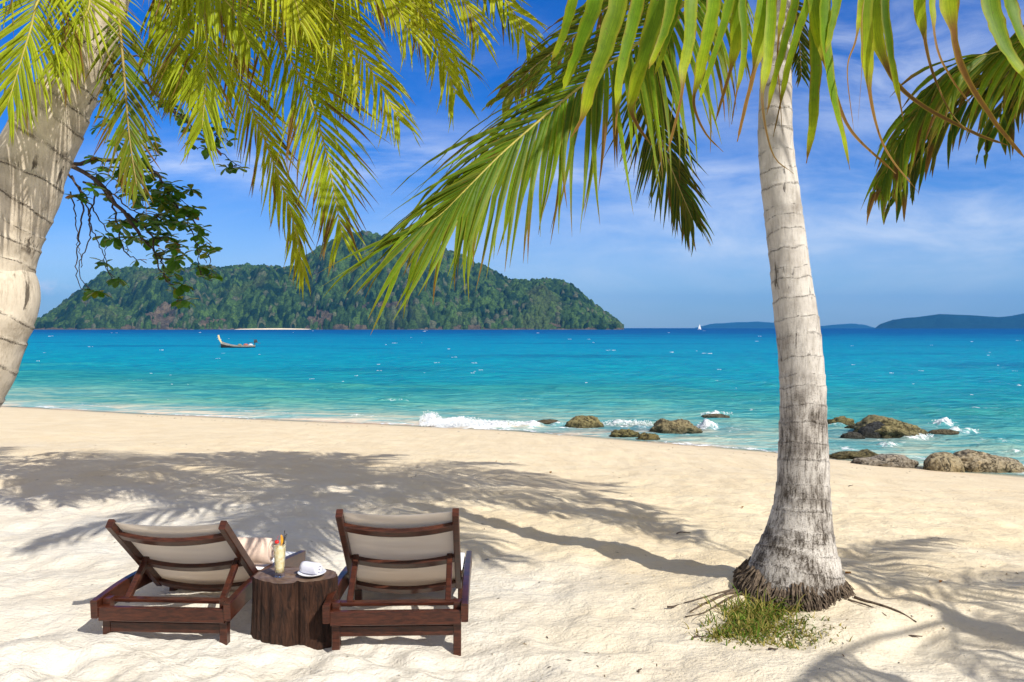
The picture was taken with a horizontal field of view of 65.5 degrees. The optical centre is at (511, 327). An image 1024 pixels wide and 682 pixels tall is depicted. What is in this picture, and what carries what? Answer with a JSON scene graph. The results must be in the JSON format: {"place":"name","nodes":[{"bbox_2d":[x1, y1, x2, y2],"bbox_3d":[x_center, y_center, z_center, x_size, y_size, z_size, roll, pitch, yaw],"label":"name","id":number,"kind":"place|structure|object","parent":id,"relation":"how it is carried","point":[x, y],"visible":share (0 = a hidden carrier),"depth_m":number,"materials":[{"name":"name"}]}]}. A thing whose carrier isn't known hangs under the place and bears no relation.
{"place":"outdoors","nodes":[
{"label":"outdoors","id":0,"kind":"place"},
{"bbox_2d":[234,328,308,329],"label":"island beach","id":1,"kind":"structure","parent":0,"point":[272,329],"depth_m":1238.09,"materials":[{"name":"white sand"}]},
{"bbox_2d":[34,301,623,329],"bbox_3d":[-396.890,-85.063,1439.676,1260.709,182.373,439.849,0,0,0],"label":"island hills","id":2,"kind":"structure","parent":0,"point":[161,310],"depth_m":1253.41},
{"bbox_2d":[34,230,623,329],"bbox_3d":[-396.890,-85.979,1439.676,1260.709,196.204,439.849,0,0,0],"label":"forest","id":3,"kind":"object","parent":2,"relation":"on","point":[247,295],"visible":0.75,"depth_m":1309.76,"materials":[{"name":"green plant"}]},
{"bbox_2d":[0,406,1023,681],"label":"sand","id":4,"kind":"structure","parent":0,"point":[72,482],"depth_m":6.30,"materials":[{"name":"beige sand"}]},
{"bbox_2d":[65,55,249,308],"bbox_3d":[-5.435,-0.410,7.273,6.069,4.630,0.985,0,0,2],"label":"broadleaf tree","id":5,"kind":"object","parent":4,"relation":"on","point":[167,202],"visible":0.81,"depth_m":7.11,"materials":[{"name":"green plant"}]},
{"bbox_2d":[90,519,305,644],"bbox_3d":[-1.838,1.430,4.873,0.764,0.779,1.286,0,0,3],"label":"sun lounger","id":6,"kind":"object","parent":4,"relation":"on","point":[210,558],"visible":0.92,"depth_m":4.38,"materials":[{"name":"brown wood"}]},
{"bbox_2d":[254,551,294,569],"bbox_3d":[-1.823,1.502,5.169,0.670,0.091,0.600,0,0,3],"label":"seat cushion","id":7,"kind":"object","parent":6,"relation":"on","point":[260,567],"visible":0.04,"depth_m":4.94,"materials":[{"name":"white fabric"}]},
{"bbox_2d":[237,537,274,564],"bbox_3d":[-1.709,1.377,4.918,0.487,0.163,0.153,0,0,3],"label":"rolled towel","id":8,"kind":"object","parent":7,"relation":"on","point":[259,550],"visible":0.47,"depth_m":4.86,"materials":[{"name":"white fabric"}]},
{"bbox_2d":[0,0,555,406],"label":"palm tree","id":9,"kind":"object","parent":4,"relation":"on","point":[44,131],"visible":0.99,"depth_m":5.56,"materials":[{"name":"green plant"}]},
{"bbox_2d":[250,567,337,649],"bbox_3d":[-1.195,1.581,4.395,0.500,0.438,0.331,0,0,0],"label":"log table","id":10,"kind":"object","parent":4,"relation":"on","point":[287,603],"visible":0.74,"depth_m":4.28,"materials":[{"name":"brown wood"}]},
{"bbox_2d":[274,543,285,572],"bbox_3d":[-1.272,1.267,4.360,0.069,0.190,0.069,0,0,0],"label":"cocktail glass","id":11,"kind":"object","parent":10,"relation":"on","point":[279,554],"visible":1,"depth_m":4.34,"materials":[{"name":"white"}]},
{"bbox_2d":[298,568,325,576],"bbox_3d":[-1.102,1.352,4.385,0.154,0.020,0.154,0,0,0],"label":"saucer","id":12,"kind":"object","parent":10,"relation":"on","point":[310,575],"visible":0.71,"depth_m":4.38,"materials":[{"name":"white ceramic"}]},
{"bbox_2d":[299,561,322,574],"bbox_3d":[-1.104,1.323,4.383,0.120,0.065,0.062,0,0,24],"label":"hand towel","id":13,"kind":"object","parent":12,"relation":"on","point":[308,567],"visible":1,"depth_m":4.36,"materials":[{"name":"white fabric"}]},
{"bbox_2d":[322,508,471,655],"bbox_3d":[-0.635,1.399,4.829,0.764,0.843,1.286,0,0,-2],"label":"sun lounger","id":14,"kind":"object","parent":4,"relation":"on","point":[407,554],"visible":0.99,"depth_m":4.36,"materials":[{"name":"brown wood"}]},
{"bbox_2d":[461,553,464,569],"bbox_3d":[-0.645,1.502,5.125,0.670,0.091,0.600,0,0,-2],"label":"seat cushion","id":15,"kind":"object","parent":14,"relation":"on","point":[462,558],"visible":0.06,"depth_m":5.10,"materials":[{"name":"white fabric"}]},
{"bbox_2d":[33,416,1017,681],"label":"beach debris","id":16,"kind":"object","parent":4,"relation":"on","point":[659,586],"visible":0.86,"depth_m":5.29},
{"bbox_2d":[537,419,559,423],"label":"rock","id":17,"kind":"object","parent":4,"relation":"on","point":[546,421],"visible":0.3,"depth_m":22.33,"materials":[{"name":"brown stone"}]},
{"bbox_2d":[565,415,603,427],"bbox_3d":[1.985,2.730,21.808,1.089,0.677,0.873,0,0,0],"label":"rock","id":18,"kind":"object","parent":4,"relation":"on","point":[580,421],"visible":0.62,"depth_m":21.54,"materials":[{"name":"brown stone"}]},
{"bbox_2d":[319,0,916,621],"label":"palm tree","id":19,"kind":"object","parent":4,"relation":"on","point":[793,558],"visible":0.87,"depth_m":4.73,"materials":[{"name":"green plant"}]},
{"bbox_2d":[609,429,639,438],"bbox_3d":[2.841,2.718,19.811,0.850,0.406,0.492,0,0,0],"label":"rock","id":20,"kind":"object","parent":4,"relation":"on","point":[624,433],"visible":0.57,"depth_m":19.66,"materials":[{"name":"brown stone"}]},
{"bbox_2d":[635,432,659,441],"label":"rock","id":21,"kind":"object","parent":4,"relation":"on","point":[645,436],"visible":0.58,"depth_m":19.20,"materials":[{"name":"brown stone"}]},
{"bbox_2d":[649,418,702,433],"bbox_3d":[4.235,2.694,20.689,1.384,0.667,0.945,0,0,0],"label":"rock","id":22,"kind":"object","parent":4,"relation":"on","point":[677,426],"visible":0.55,"depth_m":20.37,"materials":[{"name":"brown stone"}]},
{"bbox_2d":[681,583,852,651],"bbox_3d":[1.408,1.609,4.468,0.932,0.237,0.727,0,0,0],"label":"grass tuft","id":23,"kind":"object","parent":4,"relation":"on","point":[762,615],"visible":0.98,"depth_m":4.43,"materials":[{"name":"green plant"}]},
{"bbox_2d":[552,0,1023,224],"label":"palm tree","id":24,"kind":"object","parent":4,"relation":"on","point":[999,66],"visible":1,"depth_m":1.50,"materials":[{"name":"green plant"}]},
{"bbox_2d":[829,449,878,460],"bbox_3d":[7.156,2.702,16.604,1.300,0.333,0.692,0,0,0],"label":"rock","id":25,"kind":"object","parent":4,"relation":"on","point":[847,455],"visible":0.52,"depth_m":16.45,"materials":[{"name":"brown stone"}]},
{"bbox_2d":[858,421,884,438],"bbox_3d":[9.063,2.709,19.801,0.893,0.799,0.458,0,0,0],"label":"rock","id":26,"kind":"object","parent":4,"relation":"on","point":[867,430],"visible":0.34,"depth_m":19.65,"materials":[{"name":"grey stone"}]},
{"bbox_2d":[850,454,918,468],"bbox_3d":[7.277,2.693,15.491,1.298,0.467,0.654,0,0,0],"label":"rock","id":27,"kind":"object","parent":4,"relation":"on","point":[893,460],"visible":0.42,"depth_m":15.32,"materials":[{"name":"grey stone"}]},
{"bbox_2d":[852,415,928,438],"bbox_3d":[9.519,2.666,20.128,1.843,0.902,1.412,0,0,0],"label":"rock","id":28,"kind":"object","parent":4,"relation":"on","point":[892,428],"visible":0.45,"depth_m":19.67,"materials":[{"name":"brown stone"}]},
{"bbox_2d":[923,452,964,471],"bbox_3d":[8.205,2.709,15.149,0.716,0.698,0.574,0,0,0],"label":"rock","id":29,"kind":"object","parent":4,"relation":"on","point":[944,461],"visible":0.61,"depth_m":14.95,"materials":[{"name":"brown stone"}]},
{"bbox_2d":[953,449,1023,474],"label":"rock","id":30,"kind":"object","parent":4,"relation":"on","point":[973,461],"visible":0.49,"depth_m":14.90,"materials":[{"name":"brown stone"}]},
{"bbox_2d":[0,0,1023,327],"label":"sky","id":31,"kind":"structure","parent":0,"point":[958,249],"materials":[{"name":"blue"}]},
{"bbox_2d":[2,328,1023,475],"bbox_3d":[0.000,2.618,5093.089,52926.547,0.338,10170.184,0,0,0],"label":"sea","id":32,"kind":"structure","parent":0,"point":[531,378],"depth_m":41.86,"materials":[{"name":"liquid"}]},
{"bbox_2d":[218,335,257,347],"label":"longtail boat","id":33,"kind":"object","parent":32,"relation":"on","point":[225,345],"visible":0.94,"depth_m":107.83,"materials":[{"name":"white wood"}]},
{"bbox_2d":[92,331,1021,437],"bbox_3d":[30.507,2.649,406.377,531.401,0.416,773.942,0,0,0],"label":"sea foam","id":34,"kind":"object","parent":32,"relation":"on","point":[454,422],"visible":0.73,"depth_m":21.98,"materials":[{"name":"white"}]},
{"bbox_2d":[701,413,729,417],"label":"rock","id":35,"kind":"object","parent":32,"relation":"in","point":[715,415],"visible":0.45,"depth_m":23.86,"materials":[{"name":"brown stone"}]},
{"bbox_2d":[827,416,854,424],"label":"rock","id":36,"kind":"object","parent":32,"relation":"in","point":[844,420],"visible":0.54,"depth_m":22.28,"materials":[{"name":"brown stone"}]},
{"bbox_2d":[840,432,864,438],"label":"rock","id":37,"kind":"object","parent":32,"relation":"in","point":[852,435],"visible":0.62,"depth_m":19.42,"materials":[{"name":"grey stone"}]},
{"bbox_2d":[929,429,959,434],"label":"rock","id":38,"kind":"object","parent":32,"relation":"in","point":[945,431],"visible":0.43,"depth_m":20.13,"materials":[{"name":"brown stone"}]},
{"bbox_2d":[696,322,873,327],"bbox_3d":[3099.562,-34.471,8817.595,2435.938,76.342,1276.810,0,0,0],"label":"distant island","id":39,"kind":"structure","parent":0,"point":[746,325],"depth_m":8478.89,"materials":[{"name":"blue"}]},
{"bbox_2d":[876,313,1023,327],"bbox_3d":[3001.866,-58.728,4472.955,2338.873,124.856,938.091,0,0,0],"label":"headland","id":40,"kind":"structure","parent":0,"point":[955,321],"depth_m":4242.75,"materials":[{"name":"blue"}]}
]}

